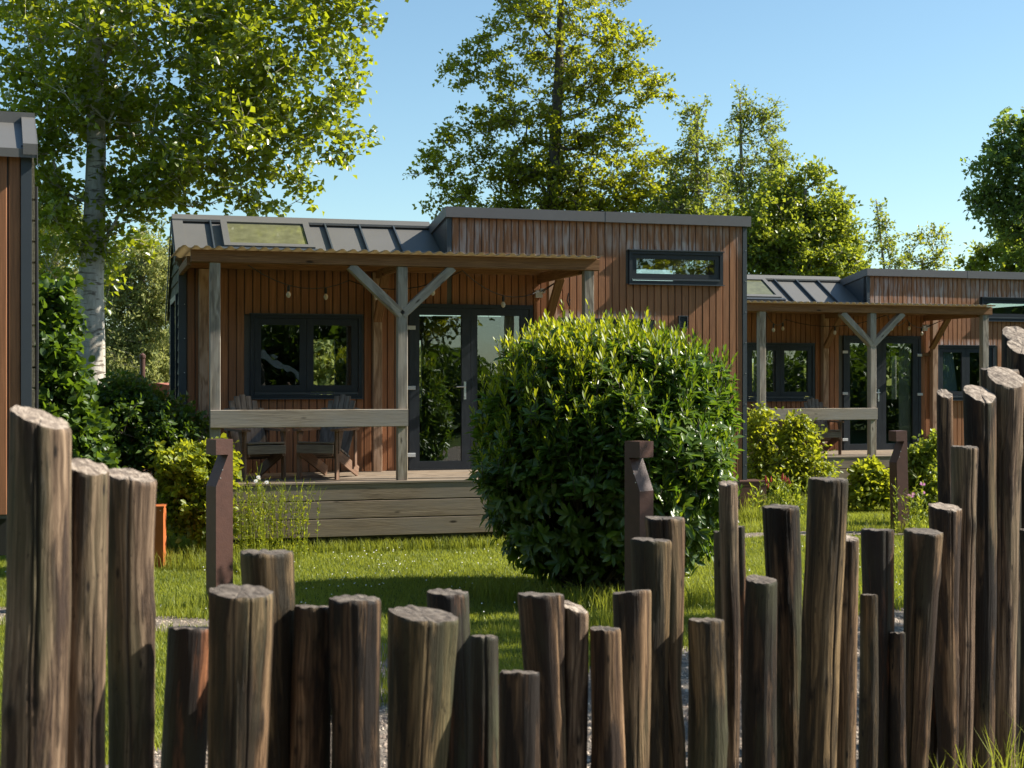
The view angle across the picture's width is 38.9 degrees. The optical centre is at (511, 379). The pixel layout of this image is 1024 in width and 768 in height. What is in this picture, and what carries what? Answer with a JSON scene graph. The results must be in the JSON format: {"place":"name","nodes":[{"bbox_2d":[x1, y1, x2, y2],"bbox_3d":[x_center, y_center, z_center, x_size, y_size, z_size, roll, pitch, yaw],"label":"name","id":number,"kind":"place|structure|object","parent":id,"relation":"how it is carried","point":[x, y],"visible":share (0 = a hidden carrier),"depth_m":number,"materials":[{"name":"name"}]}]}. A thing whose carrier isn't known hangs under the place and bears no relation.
{"place":"outdoors","nodes":[
{"label":"outdoors","id":0,"kind":"place"},
{"bbox_2d":[128,383,169,474],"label":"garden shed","id":1,"kind":"structure","parent":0,"point":[165,386],"depth_m":24.85,"materials":[{"name":"red wood"}]},
{"bbox_2d":[0,606,387,698],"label":"garden path","id":2,"kind":"structure","parent":0,"point":[188,620],"depth_m":11.56,"materials":[{"name":"grey gravel"}]},
{"bbox_2d":[0,496,928,752],"bbox_3d":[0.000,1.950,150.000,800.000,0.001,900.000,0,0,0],"label":"ground","id":3,"kind":"structure","parent":0,"point":[357,539],"depth_m":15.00,"materials":[{"name":"green plant"}]},
{"bbox_2d":[0,111,38,554],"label":"cabin","id":4,"kind":"object","parent":3,"relation":"on","point":[19,331],"visible":0.78,"depth_m":9.95,"materials":[{"name":"wood"}]},
{"bbox_2d":[0,405,71,767],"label":"fence post","id":5,"kind":"object","parent":3,"relation":"on","point":[35,698],"visible":1,"depth_m":3.64,"materials":[{"name":"brown wood"}]},
{"bbox_2d":[38,205,116,374],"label":"willow tree","id":6,"kind":"object","parent":3,"relation":"on","point":[57,263],"depth_m":47.62,"materials":[{"name":"green plant"}]},
{"bbox_2d":[32,267,127,469],"bbox_3d":[-4.517,0.363,14.592,1.341,2.994,1.260,0,0,0],"label":"viburnum shrub","id":7,"kind":"object","parent":3,"relation":"on","point":[68,390],"visible":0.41,"depth_m":14.40,"materials":[{"name":"green plant"}]},
{"bbox_2d":[67,458,109,767],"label":"fence post","id":8,"kind":"object","parent":3,"relation":"on","point":[90,479],"visible":0.78,"depth_m":3.80,"materials":[{"name":"brown wood"}]},
{"bbox_2d":[74,218,171,383],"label":"willow tree","id":9,"kind":"object","parent":3,"relation":"on","point":[143,319],"visible":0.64,"depth_m":45.25,"materials":[{"name":"green plant"}]},
{"bbox_2d":[107,468,156,767],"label":"fence post","id":10,"kind":"object","parent":3,"relation":"on","point":[131,617],"visible":0.96,"depth_m":3.95,"materials":[{"name":"brown wood"}]},
{"bbox_2d":[139,353,145,470],"bbox_3d":[-6.116,0.750,24.000,0.110,2.400,0.105,0,0,0],"label":"metal pole","id":11,"kind":"object","parent":3,"relation":"on","point":[142,356],"visible":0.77,"depth_m":23.96,"materials":[{"name":"metal"}]},
{"bbox_2d":[91,368,208,536],"bbox_3d":[-4.242,0.878,16.406,2.210,2.053,1.565,0,0,0],"label":"dark shrub","id":12,"kind":"object","parent":3,"relation":"on","point":[153,415],"visible":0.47,"depth_m":16.12,"materials":[{"name":"green plant"}]},
{"bbox_2d":[154,503,166,567],"bbox_3d":[-3.870,1.626,15.099,0.516,0.648,0.371,0,0,-8],"label":"rusty box","id":13,"kind":"object","parent":3,"relation":"on","point":[160,541],"visible":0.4,"depth_m":14.96,"materials":[{"name":"orange metal"}]},
{"bbox_2d":[160,626,208,767],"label":"fence post","id":14,"kind":"object","parent":3,"relation":"on","point":[184,731],"visible":0.9,"depth_m":4.14,"materials":[{"name":"brown wood"}]},
{"bbox_2d":[142,432,248,551],"bbox_3d":[-3.387,1.217,15.695,1.064,1.305,1.001,0,0,30],"label":"golden shrub","id":15,"kind":"object","parent":3,"relation":"on","point":[183,468],"visible":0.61,"depth_m":15.48,"materials":[{"name":"green plant"}]},
{"bbox_2d":[0,0,408,386],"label":"poplar tree","id":16,"kind":"object","parent":3,"relation":"on","point":[233,39],"visible":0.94,"depth_m":21.06,"materials":[{"name":"green plant"}]},
{"bbox_2d":[203,439,232,607],"bbox_3d":[-2.511,1.228,12.450,0.280,1.443,0.280,0,0,-42],"label":"bollard lamp","id":17,"kind":"object","parent":3,"relation":"on","point":[219,527],"visible":0.83,"depth_m":12.39,"materials":[{"name":"metal"}]},
{"bbox_2d":[207,584,274,767],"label":"fence post","id":18,"kind":"object","parent":3,"relation":"on","point":[240,629],"visible":1,"depth_m":3.89,"materials":[{"name":"brown wood"}]},
{"bbox_2d":[233,461,272,556],"bbox_3d":[-2.790,1.414,15.502,0.576,1.072,0.584,0,0,18],"label":"daisy plant","id":19,"kind":"object","parent":3,"relation":"on","point":[260,528],"visible":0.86,"depth_m":15.48,"materials":[{"name":"green plant"}]},
{"bbox_2d":[233,475,290,550],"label":"wild stalks","id":20,"kind":"object","parent":3,"relation":"on","point":[271,520],"visible":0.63,"depth_m":15.76,"materials":[{"name":"green plant"}]},
{"bbox_2d":[240,549,294,767],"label":"fence post","id":21,"kind":"object","parent":3,"relation":"on","point":[272,570],"visible":0.66,"depth_m":4.24,"materials":[{"name":"brown wood"}]},
{"bbox_2d":[276,477,326,557],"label":"wild stalks","id":22,"kind":"object","parent":3,"relation":"on","point":[304,541],"visible":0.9,"depth_m":15.85,"materials":[{"name":"green plant"}]},
{"bbox_2d":[290,604,330,767],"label":"fence post","id":23,"kind":"object","parent":3,"relation":"on","point":[310,728],"visible":0.93,"depth_m":4.20,"materials":[{"name":"brown wood"}]},
{"bbox_2d":[328,594,380,767],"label":"fence post","id":24,"kind":"object","parent":3,"relation":"on","point":[355,633],"visible":1,"depth_m":4.13,"materials":[{"name":"brown wood"}]},
{"bbox_2d":[387,605,457,767],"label":"fence post","id":25,"kind":"object","parent":3,"relation":"on","point":[422,644],"visible":1,"depth_m":4.28,"materials":[{"name":"brown wood"}]},
{"bbox_2d":[427,588,469,767],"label":"fence post","id":26,"kind":"object","parent":3,"relation":"on","point":[455,602],"visible":0.54,"depth_m":4.64,"materials":[{"name":"brown wood"}]},
{"bbox_2d":[5,544,900,611],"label":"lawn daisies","id":27,"kind":"object","parent":3,"relation":"on","point":[426,579],"visible":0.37,"depth_m":14.21,"materials":[{"name":"white plant"}]},
{"bbox_2d":[165,206,750,540],"bbox_3d":[-0.564,-0.155,19.164,7.740,4.210,4.550,0,0,-16],"label":"cabin","id":28,"kind":"object","parent":3,"relation":"on","point":[238,326],"visible":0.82,"depth_m":18.52,"materials":[{"name":"brown wood"}]},
{"bbox_2d":[170,294,177,399],"bbox_3d":[-4.364,-0.285,18.751,0.051,1.570,1.350,0,0,-16],"label":"window","id":29,"kind":"structure","parent":28,"relation":"in","point":[173,302],"depth_m":18.89,"materials":[{"name":"black glass"}]},
{"bbox_2d":[224,394,289,480],"bbox_3d":[-3.035,0.671,17.069,0.590,0.995,0.854,0,0,-30],"label":"adirondack chair","id":30,"kind":"object","parent":28,"relation":"on","point":[252,443],"visible":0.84,"depth_m":17.04,"materials":[{"name":"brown wood"}]},
{"bbox_2d":[249,313,363,399],"bbox_3d":[-2.583,-0.295,18.229,1.432,1.074,0.135,0,0,-16],"label":"window","id":31,"kind":"structure","parent":28,"relation":"in","point":[306,322],"depth_m":18.21,"materials":[{"name":"metal"}]},
{"bbox_2d":[293,394,359,479],"bbox_3d":[-2.173,0.671,17.247,0.590,0.995,0.854,0,0,16],"label":"adirondack chair","id":32,"kind":"object","parent":28,"relation":"on","point":[334,443],"visible":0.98,"depth_m":17.28,"materials":[{"name":"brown wood"}]},
{"bbox_2d":[248,265,539,307],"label":"string lights","id":33,"kind":"object","parent":28,"relation":"hanging from","point":[325,296],"visible":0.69,"depth_m":17.60,"materials":[{"name":"black plastic"}]},
{"bbox_2d":[408,304,532,470],"bbox_3d":[-0.538,0.105,18.830,1.709,2.170,0.204,0,0,-19],"label":"double door","id":34,"kind":"structure","parent":28,"relation":"in","point":[514,317],"depth_m":18.77,"materials":[{"name":"metal"}]},
{"bbox_2d":[557,318,650,392],"bbox_3d":[1.222,-0.288,19.320,1.310,1.061,0.135,0,0,-16],"label":"window","id":35,"kind":"structure","parent":28,"relation":"in","point":[596,319],"depth_m":19.28,"materials":[{"name":"metal"}]},
{"bbox_2d":[628,249,724,285],"bbox_3d":[2.214,-1.513,19.605,1.390,0.470,0.135,0,0,-16],"label":"window","id":36,"kind":"structure","parent":28,"relation":"in","point":[634,278],"depth_m":19.57,"materials":[{"name":"metal"}]},
{"bbox_2d":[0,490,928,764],"bbox_3d":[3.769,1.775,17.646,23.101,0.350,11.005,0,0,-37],"label":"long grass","id":37,"kind":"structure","parent":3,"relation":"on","point":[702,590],"depth_m":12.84,"materials":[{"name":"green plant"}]},
{"bbox_2d":[468,634,498,767],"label":"fence post","id":38,"kind":"object","parent":3,"relation":"on","point":[483,746],"visible":1,"depth_m":4.50,"materials":[{"name":"brown wood"}]},
{"bbox_2d":[0,531,1018,767],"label":"gravel","id":39,"kind":"structure","parent":3,"relation":"on","point":[385,724],"depth_m":8.64,"materials":[{"name":"grey gravel"}]},
{"bbox_2d":[128,327,898,406],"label":"wood","id":40,"kind":"object","parent":3,"relation":"on","point":[323,362],"visible":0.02,"depth_m":58.93,"materials":[{"name":"green plant"}]},
{"bbox_2d":[499,670,539,767],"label":"fence post","id":41,"kind":"object","parent":3,"relation":"on","point":[519,718],"visible":1,"depth_m":4.34,"materials":[{"name":"brown wood"}]},
{"bbox_2d":[402,0,681,220],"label":"alder tree","id":42,"kind":"object","parent":3,"relation":"on","point":[554,169],"visible":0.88,"depth_m":35.77,"materials":[{"name":"green plant"}]},
{"bbox_2d":[517,592,566,767],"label":"fence post","id":43,"kind":"object","parent":3,"relation":"on","point":[542,619],"visible":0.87,"depth_m":4.65,"materials":[{"name":"brown wood"}]},
{"bbox_2d":[564,600,588,767],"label":"fence post","id":44,"kind":"object","parent":3,"relation":"on","point":[576,639],"visible":0.81,"depth_m":4.71,"materials":[{"name":"brown wood"}]},
{"bbox_2d":[464,299,744,594],"bbox_3d":[0.864,0.604,13.352,2.637,2.750,2.582,0,0,0],"label":"laurel bush","id":45,"kind":"object","parent":3,"relation":"on","point":[551,435],"visible":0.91,"depth_m":12.62,"materials":[{"name":"green plant"}]},
{"bbox_2d":[590,626,625,767],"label":"fence post","id":46,"kind":"object","parent":3,"relation":"on","point":[607,732],"visible":1,"depth_m":4.69,"materials":[{"name":"brown wood"}]},
{"bbox_2d":[613,589,650,767],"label":"fence post","id":47,"kind":"object","parent":3,"relation":"on","point":[632,615],"visible":0.83,"depth_m":4.89,"materials":[{"name":"brown wood"}]},
{"bbox_2d":[625,440,652,590],"bbox_3d":[1.029,1.222,11.750,0.280,1.455,0.280,0,0,-43],"label":"bollard lamp","id":48,"kind":"object","parent":3,"relation":"on","point":[638,497],"visible":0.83,"depth_m":11.71,"materials":[{"name":"metal"}]},
{"bbox_2d":[630,537,671,767],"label":"fence post","id":49,"kind":"object","parent":3,"relation":"on","point":[651,559],"visible":0.77,"depth_m":5.10,"materials":[{"name":"brown wood"}]},
{"bbox_2d":[645,516,685,767],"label":"fence post","id":50,"kind":"object","parent":3,"relation":"on","point":[672,528],"visible":0.66,"depth_m":5.31,"materials":[{"name":"brown wood"}]},
{"bbox_2d":[637,93,745,272],"bbox_3d":[4.366,-2.346,33.971,2.844,8.792,2.242,0,0,0],"label":"birch tree","id":51,"kind":"object","parent":3,"relation":"on","point":[682,201],"visible":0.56,"depth_m":33.80,"materials":[{"name":"green plant"}]},
{"bbox_2d":[687,617,727,767],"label":"fence post","id":52,"kind":"object","parent":3,"relation":"on","point":[707,727],"visible":1,"depth_m":5.09,"materials":[{"name":"brown wood"}]},
{"bbox_2d":[713,531,721,618],"bbox_3d":[0.821,1.347,5.704,0.056,1.507,0.053,0,0,0],"label":"fence post","id":53,"kind":"object","parent":3,"relation":"on","point":[717,595],"visible":0.26,"depth_m":5.69,"materials":[{"name":"brown wood"}]},
{"bbox_2d":[718,480,740,767],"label":"fence post","id":54,"kind":"object","parent":3,"relation":"on","point":[728,539],"visible":0.84,"depth_m":5.42,"materials":[{"name":"brown wood"}]},
{"bbox_2d":[738,525,745,718],"bbox_3d":[0.913,1.336,5.697,0.062,1.527,0.044,0,0,0],"label":"fence post","id":55,"kind":"object","parent":3,"relation":"on","point":[741,552],"visible":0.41,"depth_m":5.69,"materials":[{"name":"brown wood"}]},
{"bbox_2d":[740,479,765,510],"bbox_3d":[3.420,1.711,21.299,0.516,0.478,0.421,0,0,-16],"label":"rusty box","id":56,"kind":"object","parent":3,"relation":"on","point":[746,488],"visible":0.31,"depth_m":21.11,"materials":[{"name":"metal"}]},
{"bbox_2d":[741,574,776,767],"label":"fence post","id":57,"kind":"object","parent":3,"relation":"on","point":[759,712],"visible":1,"depth_m":5.30,"materials":[{"name":"brown wood"}]},
{"bbox_2d":[708,80,813,396],"bbox_3d":[6.126,-2.811,37.076,2.894,9.723,2.830,0,0,40],"label":"birch tree","id":58,"kind":"object","parent":3,"relation":"on","point":[740,116],"visible":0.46,"depth_m":36.82,"materials":[{"name":"green plant"}]},
{"bbox_2d":[762,504,801,767],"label":"fence post","id":59,"kind":"object","parent":3,"relation":"on","point":[782,543],"visible":0.71,"depth_m":5.73,"materials":[{"name":"brown wood"}]},
{"bbox_2d":[697,154,873,278],"bbox_3d":[6.087,-1.527,32.992,4.622,7.154,2.749,0,0,0],"label":"maple tree","id":60,"kind":"object","parent":3,"relation":"on","point":[823,229],"visible":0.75,"depth_m":32.52,"materials":[{"name":"green plant"}]},
{"bbox_2d":[766,484,806,501],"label":"ground shrub","id":61,"kind":"object","parent":3,"relation":"on","point":[767,491],"visible":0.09,"depth_m":22.36,"materials":[{"name":"green plant"}]},
{"bbox_2d":[747,470,826,517],"bbox_3d":[3.832,1.595,20.270,1.088,0.711,1.277,0,0,0],"label":"knotweed plant","id":62,"kind":"object","parent":3,"relation":"on","point":[779,493],"visible":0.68,"depth_m":20.27,"materials":[{"name":"green plant"}]},
{"bbox_2d":[747,401,843,501],"bbox_3d":[4.305,1.151,22.554,1.841,1.656,1.183,0,0,0],"label":"dogwood shrub","id":63,"kind":"object","parent":3,"relation":"on","point":[766,454],"visible":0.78,"depth_m":22.46,"materials":[{"name":"green plant"}]},
{"bbox_2d":[798,476,847,767],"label":"fence post","id":64,"kind":"object","parent":3,"relation":"on","point":[826,527],"visible":1,"depth_m":5.58,"materials":[{"name":"brown wood"}]},
{"bbox_2d":[837,535,858,767],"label":"fence post","id":65,"kind":"object","parent":3,"relation":"on","point":[846,735],"visible":0.66,"depth_m":5.86,"materials":[{"name":"brown wood"}]},
{"bbox_2d":[858,593,878,767],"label":"fence post","id":66,"kind":"object","parent":3,"relation":"on","point":[868,717],"visible":1,"depth_m":5.98,"materials":[{"name":"brown wood"}]},
{"bbox_2d":[847,455,889,510],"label":"leafy perennial","id":67,"kind":"object","parent":3,"relation":"on","point":[869,485],"visible":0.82,"depth_m":21.33,"materials":[{"name":"green plant"}]},
{"bbox_2d":[861,528,894,767],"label":"fence post","id":68,"kind":"object","parent":3,"relation":"on","point":[877,557],"visible":0.62,"depth_m":6.15,"materials":[{"name":"brown wood"}]},
{"bbox_2d":[747,268,1023,484],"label":"cabin","id":69,"kind":"object","parent":3,"relation":"on","point":[955,348],"visible":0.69,"depth_m":27.27,"materials":[{"name":"brown wood"}]},
{"bbox_2d":[752,399,804,450],"bbox_3d":[4.667,0.822,25.439,0.590,0.995,0.854,0,0,-42],"label":"adirondack chair","id":70,"kind":"object","parent":69,"relation":"on","point":[780,423],"visible":0.08,"depth_m":25.59,"materials":[{"name":"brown wood"}]},
{"bbox_2d":[747,342,815,401],"bbox_3d":[4.909,-0.145,26.593,1.432,1.074,0.135,0,0,-18],"label":"window","id":71,"kind":"structure","parent":69,"relation":"in","point":[778,348],"depth_m":26.59,"materials":[{"name":"metal"}]},
{"bbox_2d":[800,398,843,454],"bbox_3d":[5.462,0.822,25.687,0.590,0.995,0.854,0,0,-7],"label":"adirondack chair","id":72,"kind":"object","parent":69,"relation":"on","point":[832,437],"visible":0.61,"depth_m":25.75,"materials":[{"name":"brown wood"}]},
{"bbox_2d":[766,313,925,335],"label":"string lights","id":73,"kind":"object","parent":69,"relation":"attached to","point":[834,332],"visible":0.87,"depth_m":26.06,"materials":[{"name":"black plastic"}]},
{"bbox_2d":[842,335,922,449],"bbox_3d":[6.938,0.255,27.249,1.709,2.170,0.204,0,0,-20],"label":"double door","id":74,"kind":"structure","parent":69,"relation":"in","point":[909,347],"depth_m":27.33,"materials":[{"name":"metal"}]},
{"bbox_2d":[938,345,995,400],"bbox_3d":[8.670,-0.139,27.830,1.310,1.061,0.232,0,0,-18],"label":"window","id":75,"kind":"structure","parent":69,"relation":"in","point":[946,370],"depth_m":27.78,"materials":[{"name":"metal"}]},
{"bbox_2d":[980,297,1023,321],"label":"window","id":76,"kind":"structure","parent":69,"relation":"in","point":[983,300],"depth_m":28.02,"materials":[{"name":"metal"}]},
{"bbox_2d":[861,197,912,398],"bbox_3d":[10.244,-1.491,39.919,1.657,7.083,1.315,0,0,0],"label":"birch tree","id":77,"kind":"object","parent":3,"relation":"on","point":[898,264],"visible":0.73,"depth_m":39.93,"materials":[{"name":"green plant"}]},
{"bbox_2d":[889,632,906,767],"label":"fence post","id":78,"kind":"object","parent":3,"relation":"on","point":[897,721],"visible":1,"depth_m":6.12,"materials":[{"name":"brown wood"}]},
{"bbox_2d":[889,430,908,532],"bbox_3d":[4.961,1.300,18.594,0.280,1.300,0.280,-2,1,-20],"label":"bollard lamp","id":79,"kind":"object","parent":3,"relation":"on","point":[898,466],"visible":0.85,"depth_m":18.53,"materials":[{"name":"metal"}]},
{"bbox_2d":[892,466,928,535],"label":"campion plant","id":80,"kind":"object","parent":3,"relation":"on","point":[909,497],"visible":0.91,"depth_m":18.19,"materials":[{"name":"green plant"}]},
{"bbox_2d":[907,428,937,519],"bbox_3d":[5.559,1.288,19.594,0.798,1.281,0.695,0,0,0],"label":"green shrub","id":81,"kind":"object","parent":3,"relation":"on","point":[924,459],"visible":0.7,"depth_m":19.47,"materials":[{"name":"green plant"}]},
{"bbox_2d":[903,528,942,767],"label":"fence post","id":82,"kind":"object","parent":3,"relation":"on","point":[922,560],"visible":0.91,"depth_m":6.19,"materials":[{"name":"brown wood"}]},
{"bbox_2d":[897,221,959,270],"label":"alder tree","id":83,"kind":"object","parent":3,"relation":"on","point":[922,260],"visible":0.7,"depth_m":41.92,"materials":[{"name":"green plant"}]},
{"bbox_2d":[928,674,937,767],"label":"fence post","id":84,"kind":"object","parent":3,"relation":"on","point":[933,750],"visible":0.13,"depth_m":6.47,"materials":[{"name":"brown wood"}]},
{"bbox_2d":[928,502,961,767],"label":"fence post","id":85,"kind":"object","parent":3,"relation":"on","point":[946,519],"visible":0.83,"depth_m":6.40,"materials":[{"name":"brown wood"}]},
{"bbox_2d":[937,389,953,503],"bbox_3d":[2.062,1.071,6.857,0.102,2.058,0.080,0,0,0],"label":"fence post","id":86,"kind":"object","parent":3,"relation":"on","point":[945,442],"visible":0.36,"depth_m":6.83,"materials":[{"name":"brown wood"}]},
{"bbox_2d":[951,445,978,767],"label":"fence post","id":87,"kind":"object","parent":3,"relation":"on","point":[964,468],"visible":0.7,"depth_m":6.56,"materials":[{"name":"brown wood"}]},
{"bbox_2d":[928,717,1023,767],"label":"grass","id":88,"kind":"structure","parent":3,"relation":"on","point":[1006,758],"depth_m":6.57,"materials":[{"name":"green plant"}]},
{"bbox_2d":[963,385,996,767],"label":"fence post","id":89,"kind":"object","parent":3,"relation":"on","point":[979,409],"visible":0.72,"depth_m":6.88,"materials":[{"name":"brown wood"}]},
{"bbox_2d":[951,227,1022,271],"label":"maple tree","id":90,"kind":"object","parent":3,"relation":"on","point":[979,259],"visible":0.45,"depth_m":33.89,"materials":[{"name":"green plant"}]},
{"bbox_2d":[957,106,1023,271],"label":"oak tree","id":91,"kind":"object","parent":3,"relation":"on","point":[1003,157],"visible":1,"depth_m":30.86,"materials":[{"name":"green plant"}]},
{"bbox_2d":[980,367,1020,764],"bbox_3d":[2.502,1.017,7.407,0.203,2.166,0.178,0,0,0],"label":"fence post","id":92,"kind":"object","parent":3,"relation":"on","point":[983,371],"visible":0.08,"depth_m":7.35,"materials":[{"name":"brown wood"}]},
{"bbox_2d":[986,366,1023,767],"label":"fence post","id":93,"kind":"object","parent":3,"relation":"on","point":[1005,386],"visible":0.66,"depth_m":6.98,"materials":[{"name":"brown wood"}]},
{"bbox_2d":[1001,326,1023,367],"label":"fence post","id":94,"kind":"object","parent":3,"relation":"on","point":[1011,333],"visible":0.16,"depth_m":7.78,"materials":[{"name":"brown wood"}]},
{"bbox_2d":[1007,338,1023,528],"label":"fence post","id":95,"kind":"object","parent":3,"relation":"on","point":[1015,353],"visible":0.2,"depth_m":7.45,"materials":[{"name":"brown wood"}]},
{"bbox_2d":[1019,528,1023,767],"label":"fence post","id":96,"kind":"object","parent":3,"relation":"on","point":[1021,714],"visible":0.91,"depth_m":7.23,"materials":[{"name":"brown wood"}]},
{"bbox_2d":[0,0,1023,362],"label":"sky","id":97,"kind":"structure","parent":0,"point":[892,94],"materials":[{"name":"blue"}]},
{"bbox_2d":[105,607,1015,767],"bbox_3d":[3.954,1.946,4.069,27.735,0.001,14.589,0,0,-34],"label":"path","id":98,"kind":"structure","parent":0,"point":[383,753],"depth_m":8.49,"materials":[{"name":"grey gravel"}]},
{"bbox_2d":[745,531,903,536],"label":"garden path","id":99,"kind":"structure","parent":0,"point":[803,534],"depth_m":18.34,"materials":[{"name":"grey gravel"}]}
]}

